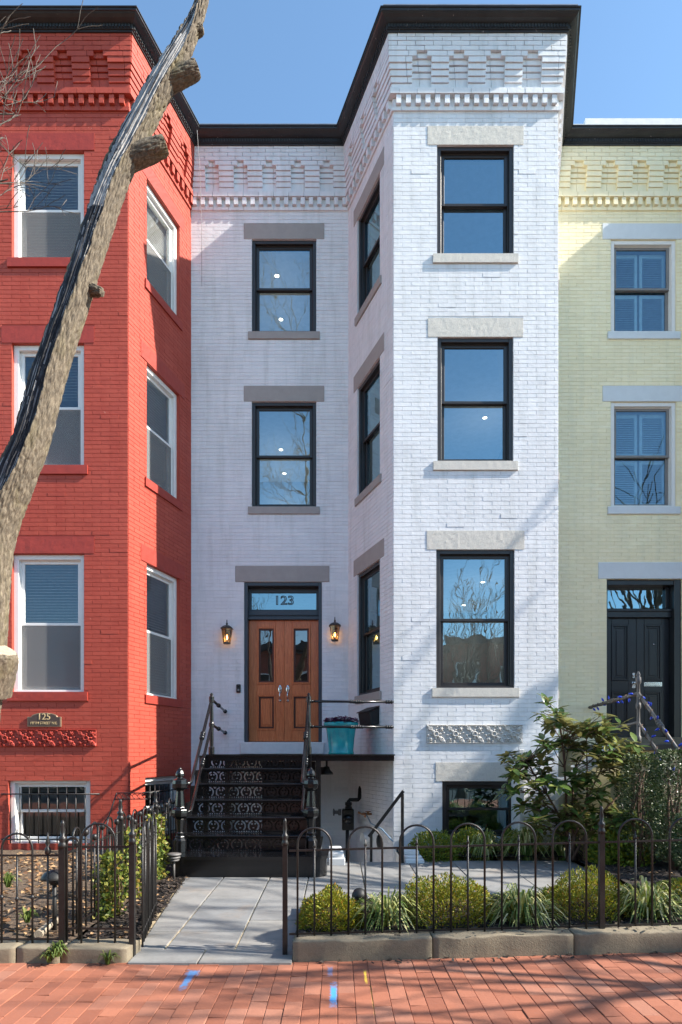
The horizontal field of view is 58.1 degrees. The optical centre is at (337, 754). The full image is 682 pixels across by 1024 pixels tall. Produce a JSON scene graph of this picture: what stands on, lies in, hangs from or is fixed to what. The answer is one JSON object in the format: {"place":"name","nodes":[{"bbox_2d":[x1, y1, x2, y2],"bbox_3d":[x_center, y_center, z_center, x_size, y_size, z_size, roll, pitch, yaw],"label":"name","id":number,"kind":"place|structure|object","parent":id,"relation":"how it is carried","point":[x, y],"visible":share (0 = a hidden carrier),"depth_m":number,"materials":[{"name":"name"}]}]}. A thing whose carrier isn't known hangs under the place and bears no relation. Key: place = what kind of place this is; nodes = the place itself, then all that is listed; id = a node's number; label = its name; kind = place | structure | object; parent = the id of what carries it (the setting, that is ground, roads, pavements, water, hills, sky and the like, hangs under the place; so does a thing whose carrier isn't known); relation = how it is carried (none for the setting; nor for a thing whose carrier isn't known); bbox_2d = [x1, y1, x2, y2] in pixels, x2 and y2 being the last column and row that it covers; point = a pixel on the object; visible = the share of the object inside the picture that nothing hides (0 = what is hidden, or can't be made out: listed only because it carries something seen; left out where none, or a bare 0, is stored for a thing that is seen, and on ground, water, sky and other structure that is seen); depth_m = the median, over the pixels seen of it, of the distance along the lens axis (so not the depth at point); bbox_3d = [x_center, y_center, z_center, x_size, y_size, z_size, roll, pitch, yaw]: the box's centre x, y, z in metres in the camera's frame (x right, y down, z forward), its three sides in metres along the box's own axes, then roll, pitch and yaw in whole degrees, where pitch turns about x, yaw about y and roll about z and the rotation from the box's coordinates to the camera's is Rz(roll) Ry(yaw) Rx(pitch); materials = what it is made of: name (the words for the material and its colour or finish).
{"place":"outdoors","nodes":[
{"label":"outdoors","id":0,"kind":"place"},
{"bbox_2d":[3,873,163,939],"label":"soil","id":1,"kind":"structure","parent":0,"point":[41,900],"depth_m":5.87,"materials":[{"name":"brown soil"}]},
{"bbox_2d":[3,871,19,887],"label":"weed","id":2,"kind":"object","parent":1,"relation":"on","point":[7,879],"visible":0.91,"depth_m":5.99,"materials":[{"name":"green plant"}]},
{"bbox_2d":[14,906,37,922],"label":"weed","id":3,"kind":"object","parent":1,"relation":"on","point":[26,916],"visible":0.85,"depth_m":4.99,"materials":[{"name":"green plant"}]},
{"bbox_2d":[34,917,57,937],"bbox_3d":[-2.371,1.412,5.075,0.068,0.084,0.557,0,0,-6],"label":"log","id":4,"kind":"object","parent":1,"relation":"on","point":[41,931],"visible":0.43,"depth_m":4.86,"materials":[{"name":"white wood"}]},
{"bbox_2d":[41,869,57,930],"bbox_3d":[-2.329,1.228,5.050,0.210,0.559,0.207,0,0,0],"label":"path light","id":5,"kind":"object","parent":1,"relation":"on","point":[53,878],"visible":0.65,"depth_m":5.03,"materials":[{"name":"black metal"}]},
{"bbox_2d":[3,834,172,875],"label":"soil","id":6,"kind":"structure","parent":0,"point":[6,866],"depth_m":8.28,"materials":[{"name":"brown soil"}]},
{"bbox_2d":[3,851,171,935],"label":"dead leaves","id":7,"kind":"object","parent":6,"relation":"on","point":[29,890],"visible":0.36,"depth_m":6.52,"materials":[{"name":"brown plant"}]},
{"bbox_2d":[95,792,157,853],"bbox_3d":[-3.056,1.014,8.900,0.928,0.942,0.020,0,0,0],"label":"stair railing","id":8,"kind":"object","parent":6,"relation":"on","point":[133,793],"visible":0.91,"depth_m":8.89,"materials":[{"name":"black metal"}]},
{"bbox_2d":[61,938,140,963],"bbox_3d":[-1.772,1.537,4.620,0.508,0.241,0.248,0,0,0],"label":"edging stone","id":9,"kind":"object","parent":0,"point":[88,950],"visible":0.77,"depth_m":4.50,"materials":[{"name":"concrete"}]},
{"bbox_2d":[83,874,185,939],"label":"mulch","id":10,"kind":"object","parent":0,"point":[108,936],"visible":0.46,"depth_m":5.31,"materials":[{"name":"brown wood"}]},
{"bbox_2d":[88,876,188,938],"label":"dead leaves","id":11,"kind":"object","parent":10,"relation":"on","point":[120,937],"visible":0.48,"depth_m":5.41,"materials":[{"name":"brown plant"}]},
{"bbox_2d":[141,814,156,946],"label":"garden gate","id":12,"kind":"structure","parent":10,"relation":"on","point":[149,874],"depth_m":5.07,"materials":[{"name":"black metal"}]},
{"bbox_2d":[166,852,180,879],"bbox_3d":[-1.893,1.308,7.100,0.170,0.340,0.170,0,0,0],"label":"path light","id":13,"kind":"object","parent":10,"relation":"on","point":[173,857],"visible":0.98,"depth_m":7.06,"materials":[{"name":"metal"}]},
{"bbox_2d":[138,839,221,875],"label":"mulch","id":14,"kind":"object","parent":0,"point":[168,868],"visible":0.06,"depth_m":8.23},
{"bbox_2d":[68,791,176,935],"bbox_3d":[-2.154,0.948,6.726,0.068,1.020,4.136,0,0,-2],"label":"iron fence","id":15,"kind":"object","parent":14,"relation":"on","point":[121,828],"visible":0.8,"depth_m":5.87,"materials":[{"name":"black metal"}]},
{"bbox_2d":[92,849,128,921],"bbox_3d":[-2.027,1.151,5.445,0.290,0.637,0.419,0,0,0],"label":"ivy","id":16,"kind":"object","parent":15,"relation":"attached to","point":[105,887],"visible":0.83,"depth_m":5.39,"materials":[{"name":"green plant"}]},
{"bbox_2d":[115,826,142,898],"bbox_3d":[-2.095,1.092,6.193,0.290,0.758,0.416,0,0,0],"label":"ivy","id":17,"kind":"object","parent":15,"relation":"attached to","point":[138,860],"visible":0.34,"depth_m":6.16,"materials":[{"name":"green plant"}]},
{"bbox_2d":[141,813,170,879],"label":"ivy","id":18,"kind":"object","parent":15,"relation":"attached to","point":[161,828],"visible":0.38,"depth_m":7.05,"materials":[{"name":"green plant"}]},
{"bbox_2d":[212,836,322,847],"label":"paving under stairs","id":19,"kind":"structure","parent":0,"point":[248,842],"depth_m":10.21,"materials":[{"name":"concrete"}]},
{"bbox_2d":[172,693,394,878],"bbox_3d":[-0.602,0.303,9.115,2.889,2.410,3.706,0,0,0],"label":"iron stoop","id":20,"kind":"object","parent":19,"relation":"on","point":[288,787],"visible":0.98,"depth_m":8.04,"materials":[{"name":"black metal"}]},
{"bbox_2d":[321,761,332,774],"bbox_3d":[-0.196,0.187,9.414,0.264,0.250,0.195,0,0,26],"label":"security light","id":21,"kind":"object","parent":20,"relation":"attached to","point":[325,770],"visible":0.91,"depth_m":9.35,"materials":[{"name":"black metal"}]},
{"bbox_2d":[324,716,359,753],"bbox_3d":[0.055,-0.308,9.748,0.596,0.619,0.599,0,0,0],"label":"planter","id":22,"kind":"object","parent":20,"relation":"on","point":[340,740],"visible":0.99,"depth_m":9.56,"materials":[{"name":"teal ceramic"}]},
{"bbox_2d":[41,824,639,939],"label":"ground","id":23,"kind":"structure","parent":0,"point":[481,826],"depth_m":14.34,"materials":[{"name":"soil"}]},
{"bbox_2d":[0,5,199,850],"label":"row house","id":24,"kind":"structure","parent":23,"relation":"on","point":[99,637],"depth_m":9.30,"materials":[{"name":"red brick"}]},
{"bbox_2d":[27,713,61,726],"bbox_3d":[-4.423,-0.518,9.256,0.510,0.214,0.032,0,0,0],"label":"address plaque","id":25,"kind":"object","parent":24,"relation":"attached to","point":[43,720],"visible":1,"depth_m":9.24,"materials":[{"name":"brown metal"}]},
{"bbox_2d":[1,133,93,267],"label":"window","id":26,"kind":"structure","parent":24,"relation":"in","point":[42,238],"depth_m":9.38,"materials":[{"name":"white glass"}]},
{"bbox_2d":[1,326,93,474],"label":"window","id":27,"kind":"structure","parent":24,"relation":"in","point":[65,456],"depth_m":9.35,"materials":[{"name":"white glass"}]},
{"bbox_2d":[10,779,89,843],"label":"window","id":28,"kind":"structure","parent":24,"relation":"in","point":[14,785],"depth_m":9.37,"materials":[{"name":"white glass"}]},
{"bbox_2d":[7,537,93,700],"bbox_3d":[-4.376,-2.045,9.380,1.400,2.480,0.276,0,0,0],"label":"window","id":29,"kind":"structure","parent":24,"relation":"in","point":[51,655],"depth_m":9.38,"materials":[{"name":"white glass"}]},
{"bbox_2d":[145,776,176,834],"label":"window","id":30,"kind":"structure","parent":24,"relation":"in","point":[167,780],"depth_m":10.37,"materials":[{"name":"white glass"}]},
{"bbox_2d":[141,340,184,510],"bbox_3d":[-2.979,-5.345,10.195,0.276,2.240,1.250,0,0,18],"label":"window","id":31,"kind":"structure","parent":24,"relation":"in","point":[161,454],"depth_m":10.30,"materials":[{"name":"white glass"}]},
{"bbox_2d":[141,543,184,707],"bbox_3d":[-2.979,-2.045,10.195,0.276,2.480,1.250,0,0,18],"label":"window","id":32,"kind":"structure","parent":24,"relation":"in","point":[161,649],"depth_m":10.31,"materials":[{"name":"white glass"}]},
{"bbox_2d":[142,167,184,330],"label":"window","id":33,"kind":"structure","parent":24,"relation":"in","point":[160,282],"depth_m":10.31,"materials":[{"name":"white glass"}]},
{"bbox_2d":[191,4,580,861],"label":"row house","id":34,"kind":"structure","parent":23,"relation":"on","point":[375,370],"depth_m":10.30,"materials":[{"name":"white brick"}]},
{"bbox_2d":[197,133,201,257],"bbox_3d":[-2.416,-9.550,10.760,0.016,2.454,0.328,0,0,2],"label":"cable","id":35,"kind":"object","parent":34,"relation":"attached to","point":[200,198],"visible":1,"depth_m":10.89,"materials":[{"name":"grey plastic"}]},
{"bbox_2d":[221,620,232,644],"bbox_3d":[-1.958,-2.163,10.856,0.211,0.430,0.244,0,0,0],"label":"wall lantern","id":36,"kind":"object","parent":34,"relation":"attached to","point":[227,628],"depth_m":10.85,"materials":[{"name":"brown metal"}]},
{"bbox_2d":[249,620,283,741],"bbox_3d":[-1.292,-1.326,11.119,0.629,2.199,0.125,0,0,0],"label":"door","id":37,"kind":"structure","parent":34,"relation":"in","point":[265,636],"depth_m":11.13,"materials":[{"name":"brown wood"}]},
{"bbox_2d":[244,223,323,339],"bbox_3d":[-0.957,-8.447,11.049,1.440,2.075,0.214,0,0,0],"label":"window","id":38,"kind":"structure","parent":34,"relation":"in","point":[251,230],"depth_m":10.99,"materials":[{"name":"grey metal"}]},
{"bbox_2d":[244,386,323,513],"bbox_3d":[-0.957,-5.435,11.049,1.440,2.300,0.214,0,0,0],"label":"window","id":39,"kind":"structure","parent":34,"relation":"in","point":[251,393],"depth_m":10.99,"materials":[{"name":"grey metal"}]},
{"bbox_2d":[276,596,293,604],"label":"house number","id":40,"kind":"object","parent":34,"relation":"in","point":[284,603],"depth_m":11.17,"materials":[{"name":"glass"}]},
{"bbox_2d":[284,620,317,741],"bbox_3d":[-0.659,-1.326,11.119,0.629,2.199,0.125,0,0,0],"label":"door","id":41,"kind":"structure","parent":34,"relation":"in","point":[300,636],"depth_m":11.13,"materials":[{"name":"brown wood"}]},
{"bbox_2d":[329,617,340,641],"bbox_3d":[-0.048,-2.211,10.856,0.211,0.430,0.244,0,0,0],"label":"wall lantern","id":42,"kind":"object","parent":34,"relation":"attached to","point":[334,625],"depth_m":10.85,"materials":[{"name":"brown metal"}]},
{"bbox_2d":[333,786,361,861],"bbox_3d":[0.185,1.251,10.328,0.533,1.423,0.277,0,0,-12],"label":"gas meter","id":43,"kind":"object","parent":34,"relation":"attached to","point":[347,817],"visible":0.96,"depth_m":10.26,"materials":[{"name":"black metal"}]},
{"bbox_2d":[360,832,373,844],"bbox_3d":[0.475,1.373,10.013,0.165,0.198,0.198,0,0,-21],"label":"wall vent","id":44,"kind":"object","parent":34,"relation":"attached to","point":[363,835],"depth_m":9.95,"materials":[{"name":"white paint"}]},
{"bbox_2d":[356,706,379,725],"bbox_3d":[0.489,-0.620,9.916,0.192,0.299,0.494,0,0,-21],"label":"letterbox","id":45,"kind":"object","parent":34,"relation":"attached to","point":[368,716],"visible":0.95,"depth_m":9.74,"materials":[{"name":"black metal"}]},
{"bbox_2d":[354,147,383,325],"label":"window","id":46,"kind":"structure","parent":34,"relation":"in","point":[370,281],"depth_m":10.29,"materials":[{"name":"grey metal"}]},
{"bbox_2d":[354,333,383,506],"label":"window","id":47,"kind":"structure","parent":34,"relation":"in","point":[365,488],"depth_m":10.50,"materials":[{"name":"grey metal"}]},
{"bbox_2d":[354,538,383,703],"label":"window","id":48,"kind":"structure","parent":34,"relation":"in","point":[376,552],"depth_m":10.52,"materials":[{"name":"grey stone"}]},
{"bbox_2d":[358,811,392,841],"bbox_3d":[0.634,1.101,9.534,0.188,0.347,1.315,0,0,-20],"label":"hose tap","id":49,"kind":"object","parent":34,"relation":"attached to","point":[367,814],"visible":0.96,"depth_m":9.90,"materials":[{"name":"grey metal"}]},
{"bbox_2d":[376,835,380,846],"bbox_3d":[0.697,1.393,9.741,0.120,0.230,0.230,0,0,-21],"label":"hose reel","id":50,"kind":"object","parent":34,"relation":"attached to","point":[378,841],"visible":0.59,"depth_m":9.71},
{"bbox_2d":[428,126,522,263],"bbox_3d":[2.082,-8.447,9.350,1.446,2.075,0.216,0,0,0],"label":"window","id":51,"kind":"structure","parent":34,"relation":"in","point":[437,135],"depth_m":9.30,"materials":[{"name":"grey metal"}]},
{"bbox_2d":[428,318,522,470],"bbox_3d":[2.082,-5.435,9.350,1.434,2.300,0.216,0,0,0],"label":"window","id":52,"kind":"structure","parent":34,"relation":"in","point":[437,327],"depth_m":9.30,"materials":[{"name":"grey metal"}]},
{"bbox_2d":[427,531,523,696],"bbox_3d":[2.082,-2.120,9.350,1.470,2.510,0.215,0,0,0],"label":"window","id":53,"kind":"structure","parent":34,"relation":"in","point":[449,545],"depth_m":9.30,"materials":[{"name":"grey metal"}]},
{"bbox_2d":[436,762,525,836],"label":"window","id":54,"kind":"structure","parent":34,"relation":"in","point":[453,775],"depth_m":9.27,"materials":[{"name":"grey stone"}]},
{"bbox_2d":[558,118,681,830],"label":"row house","id":55,"kind":"structure","parent":23,"relation":"on","point":[620,410],"depth_m":10.97,"materials":[{"name":"beige brick"}]},
{"bbox_2d":[607,618,635,736],"bbox_3d":[5.141,-1.393,11.159,0.595,2.162,0.135,0,0,0],"label":"door","id":56,"kind":"structure","parent":55,"relation":"in","point":[621,632],"depth_m":11.18,"materials":[{"name":"black paint"}]},
{"bbox_2d":[602,223,681,339],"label":"window","id":57,"kind":"structure","parent":55,"relation":"in","point":[610,231],"depth_m":11.00,"materials":[{"name":"white glass"}]},
{"bbox_2d":[602,386,681,513],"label":"window","id":58,"kind":"structure","parent":55,"relation":"in","point":[609,393],"depth_m":11.04,"materials":[{"name":"blue glass"}]},
{"bbox_2d":[636,618,668,736],"bbox_3d":[5.739,-1.393,11.192,0.595,2.162,0.068,0,0,0],"label":"door","id":59,"kind":"structure","parent":55,"relation":"in","point":[652,634],"depth_m":11.18,"materials":[{"name":"black paint"}]},
{"bbox_2d":[0,952,681,1023],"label":"pavement","id":60,"kind":"structure","parent":0,"point":[635,988],"depth_m":3.90,"materials":[{"name":"red brick"}]},
{"bbox_2d":[0,940,29,962],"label":"edging stone","id":61,"kind":"object","parent":60,"relation":"on","point":[8,951],"visible":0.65,"depth_m":4.50,"materials":[{"name":"concrete"}]},
{"bbox_2d":[0,820,66,943],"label":"iron fence","id":62,"kind":"object","parent":61,"relation":"on","point":[62,845],"visible":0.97,"depth_m":4.61,"materials":[{"name":"black metal"}]},
{"bbox_2d":[17,940,72,963],"bbox_3d":[-2.196,1.537,4.618,0.320,0.242,0.246,0,0,0],"label":"edging stone","id":63,"kind":"object","parent":60,"relation":"on","point":[28,952],"visible":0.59,"depth_m":4.50,"materials":[{"name":"concrete"}]},
{"bbox_2d":[38,947,60,962],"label":"weed","id":64,"kind":"object","parent":60,"relation":"on","point":[49,956],"visible":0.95,"depth_m":4.43,"materials":[{"name":"green plant"}]},
{"bbox_2d":[45,940,68,956],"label":"weed","id":65,"kind":"object","parent":60,"relation":"on","point":[57,947],"visible":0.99,"depth_m":4.45,"materials":[{"name":"green plant"}]},
{"bbox_2d":[0,0,208,717],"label":"leaning tree","id":66,"kind":"object","parent":60,"relation":"on","point":[135,146],"visible":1,"depth_m":3.04,"materials":[{"name":"brown plant"}]},
{"bbox_2d":[98,949,120,964],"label":"weed","id":67,"kind":"object","parent":60,"relation":"on","point":[107,959],"visible":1,"depth_m":4.45,"materials":[{"name":"green plant"}]},
{"bbox_2d":[316,925,678,963],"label":"mulch litter","id":68,"kind":"object","parent":60,"relation":"on","point":[390,959],"visible":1,"depth_m":4.49,"materials":[{"name":"brown wood"}]},
{"bbox_2d":[0,0,681,123],"label":"sky","id":69,"kind":"structure","parent":0,"point":[258,61],"materials":[{"name":"blue"}]},
{"bbox_2d":[321,835,398,861],"bbox_3d":[0.310,1.908,9.640,1.120,0.940,2.640,0,0,0],"label":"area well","id":70,"kind":"object","parent":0,"point":[396,856],"visible":0.1,"depth_m":9.22,"materials":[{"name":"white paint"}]},
{"bbox_2d":[128,861,620,965],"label":"path","id":71,"kind":"structure","parent":0,"point":[214,926],"depth_m":6.11,"materials":[{"name":"grey concrete"}]},
{"bbox_2d":[66,816,135,956],"bbox_3d":[-1.792,1.006,4.620,0.554,1.075,0.057,0,0,0],"label":"iron fence","id":72,"kind":"object","parent":71,"relation":"on","point":[80,928],"visible":0.98,"depth_m":4.61,"materials":[{"name":"black metal"}]},
{"bbox_2d":[328,846,344,864],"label":"concrete block","id":73,"kind":"structure","parent":71,"relation":"on","point":[338,857],"depth_m":8.10,"materials":[{"name":"white concrete"}]},
{"bbox_2d":[293,932,431,962],"bbox_3d":[0.182,1.505,4.631,1.027,0.306,0.237,0,0,0],"label":"edging stone","id":74,"kind":"object","parent":71,"relation":"on","point":[361,947],"visible":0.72,"depth_m":4.52,"materials":[{"name":"concrete"}]},
{"bbox_2d":[368,790,403,862],"bbox_3d":[0.654,1.020,8.268,0.498,1.078,0.070,0,0,10],"label":"handrail","id":75,"kind":"object","parent":71,"relation":"on","point":[401,795],"visible":0.74,"depth_m":8.20,"materials":[{"name":"black metal"}]},
{"bbox_2d":[404,849,423,863],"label":"concrete block","id":76,"kind":"structure","parent":71,"relation":"on","point":[409,855],"depth_m":8.28,"materials":[{"name":"white concrete"}]},
{"bbox_2d":[282,806,681,954],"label":"iron fence","id":77,"kind":"object","parent":71,"relation":"on","point":[601,841],"visible":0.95,"depth_m":4.64,"materials":[{"name":"black metal"}]},
{"bbox_2d":[429,928,573,958],"bbox_3d":[1.220,1.488,4.632,1.032,0.341,0.238,0,0,0],"label":"edging stone","id":78,"kind":"object","parent":71,"relation":"on","point":[469,944],"visible":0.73,"depth_m":4.52,"materials":[{"name":"concrete"}]},
{"bbox_2d":[567,923,681,954],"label":"edging stone","id":79,"kind":"object","parent":71,"relation":"on","point":[631,939],"visible":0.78,"depth_m":4.52,"materials":[{"name":"concrete"}]},
{"bbox_2d":[397,847,563,857],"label":"mulch","id":80,"kind":"object","parent":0,"point":[541,856],"visible":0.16,"depth_m":8.54,"materials":[{"name":"brown wood"}]},
{"bbox_2d":[407,828,461,861],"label":"golden shrub","id":81,"kind":"object","parent":80,"relation":"on","point":[424,840],"visible":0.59,"depth_m":8.49,"materials":[{"name":"green plant"}]},
{"bbox_2d":[445,826,497,860],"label":"golden shrub","id":82,"kind":"object","parent":80,"relation":"on","point":[458,838],"visible":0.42,"depth_m":8.67,"materials":[{"name":"green plant"}]},
{"bbox_2d":[456,828,512,860],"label":"grass clump","id":83,"kind":"object","parent":80,"relation":"on","point":[490,838],"visible":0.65,"depth_m":8.47,"materials":[{"name":"green plant"}]},
{"bbox_2d":[498,827,545,854],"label":"golden shrub","id":84,"kind":"object","parent":80,"relation":"on","point":[507,831],"visible":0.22,"depth_m":8.85,"materials":[{"name":"green plant"}]},
{"bbox_2d":[496,826,550,862],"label":"grass clump","id":85,"kind":"object","parent":80,"relation":"on","point":[526,850],"visible":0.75,"depth_m":8.39,"materials":[{"name":"green plant"}]},
{"bbox_2d":[295,889,681,932],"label":"mulch","id":86,"kind":"object","parent":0,"point":[488,922],"visible":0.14,"depth_m":4.94,"materials":[{"name":"brown wood"}]},
{"bbox_2d":[295,883,368,931],"bbox_3d":[-0.044,1.262,5.011,0.624,0.419,0.585,0,0,0],"label":"golden shrub","id":87,"kind":"object","parent":86,"relation":"on","point":[339,906],"visible":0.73,"depth_m":4.92,"materials":[{"name":"green plant"}]},
{"bbox_2d":[352,888,366,904],"bbox_3d":[0.197,1.318,5.550,0.140,0.220,0.138,0,0,0],"label":"path light","id":88,"kind":"object","parent":86,"relation":"on","point":[357,893],"visible":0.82,"depth_m":5.51,"materials":[{"name":"black metal"}]},
{"bbox_2d":[344,886,428,933],"bbox_3d":[0.396,1.283,4.990,0.796,0.412,0.795,0,0,-42],"label":"grass clump","id":89,"kind":"object","parent":86,"relation":"on","point":[391,913],"visible":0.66,"depth_m":4.88,"materials":[{"name":"green plant"}]},
{"bbox_2d":[402,872,499,928],"bbox_3d":[0.914,1.256,5.180,0.995,0.493,0.927,0,0,0],"label":"golden shrub","id":90,"kind":"object","parent":86,"relation":"on","point":[442,891],"visible":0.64,"depth_m":5.03,"materials":[{"name":"green plant"}]},
{"bbox_2d":[471,883,571,930],"bbox_3d":[1.482,1.269,4.981,0.911,0.418,0.811,0,0,0],"label":"grass clump","id":91,"kind":"object","parent":86,"relation":"on","point":[510,904],"visible":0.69,"depth_m":4.88,"materials":[{"name":"green plant"}]},
{"bbox_2d":[537,864,638,922],"bbox_3d":[2.110,1.211,5.219,0.867,0.551,0.860,0,0,0],"label":"golden shrub","id":92,"kind":"object","parent":86,"relation":"on","point":[577,887],"visible":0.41,"depth_m":5.12,"materials":[{"name":"green plant"}]},
{"bbox_2d":[593,875,681,925],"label":"grass clump","id":93,"kind":"object","parent":86,"relation":"on","point":[643,904],"visible":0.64,"depth_m":4.90,"materials":[{"name":"green plant"}]},
{"bbox_2d":[654,877,681,902],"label":"golden shrub","id":94,"kind":"object","parent":86,"relation":"on","point":[675,887],"visible":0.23,"depth_m":5.57,"materials":[{"name":"green plant"}]},
{"bbox_2d":[564,833,681,888],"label":"mulch","id":95,"kind":"object","parent":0,"point":[625,878],"visible":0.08,"depth_m":7.32,"materials":[{"name":"brown wood"}]},
{"bbox_2d":[540,831,587,860],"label":"grass clump","id":96,"kind":"object","parent":95,"relation":"on","point":[559,849],"visible":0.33,"depth_m":8.44,"materials":[{"name":"green plant"}]},
{"bbox_2d":[493,693,653,861],"bbox_3d":[3.130,0.314,8.128,2.236,2.208,1.152,0,0,0],"label":"magnolia","id":97,"kind":"object","parent":95,"relation":"on","point":[595,730],"visible":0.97,"depth_m":7.96,"materials":[{"name":"green plant"}]},
{"bbox_2d":[584,825,655,866],"bbox_3d":[3.661,1.182,8.010,0.883,0.602,0.781,0,0,0],"label":"golden shrub","id":98,"kind":"object","parent":95,"relation":"on","point":[592,854],"visible":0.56,"depth_m":7.82,"materials":[{"name":"green plant"}]},
{"bbox_2d":[564,671,681,863],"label":"masonry stoop","id":99,"kind":"object","parent":95,"relation":"on","point":[604,780],"visible":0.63,"depth_m":8.98,"materials":[{"name":"black paint"}]},
{"bbox_2d":[511,745,614,858],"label":"side steps","id":100,"kind":"structure","parent":99,"relation":"on","point":[521,816],"depth_m":8.80,"materials":[{"name":"white paint"}]},
{"bbox_2d":[588,693,681,788],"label":"string lights","id":101,"kind":"object","parent":99,"relation":"attached to","point":[651,718],"visible":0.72,"depth_m":8.67},
{"bbox_2d":[592,803,654,852],"bbox_3d":[3.969,1.048,8.300,1.263,0.760,0.027,0,0,0],"label":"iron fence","id":102,"kind":"object","parent":95,"relation":"on","point":[607,815],"visible":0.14,"depth_m":8.29,"materials":[{"name":"black metal"}]},
{"bbox_2d":[613,752,666,866],"bbox_3d":[3.803,0.713,7.695,0.640,1.496,0.633,0,0,0],"label":"upright evergreen","id":103,"kind":"object","parent":95,"relation":"on","point":[639,801],"visible":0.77,"depth_m":7.68,"materials":[{"name":"green plant"}]},
{"bbox_2d":[643,748,681,869],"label":"upright evergreen","id":104,"kind":"object","parent":95,"relation":"on","point":[667,801],"visible":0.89,"depth_m":7.38,"materials":[{"name":"green plant"}]},
{"bbox_2d":[667,813,681,869],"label":"upright evergreen","id":105,"kind":"object","parent":95,"relation":"on","point":[676,831],"visible":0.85,"depth_m":6.92,"materials":[{"name":"green plant"}]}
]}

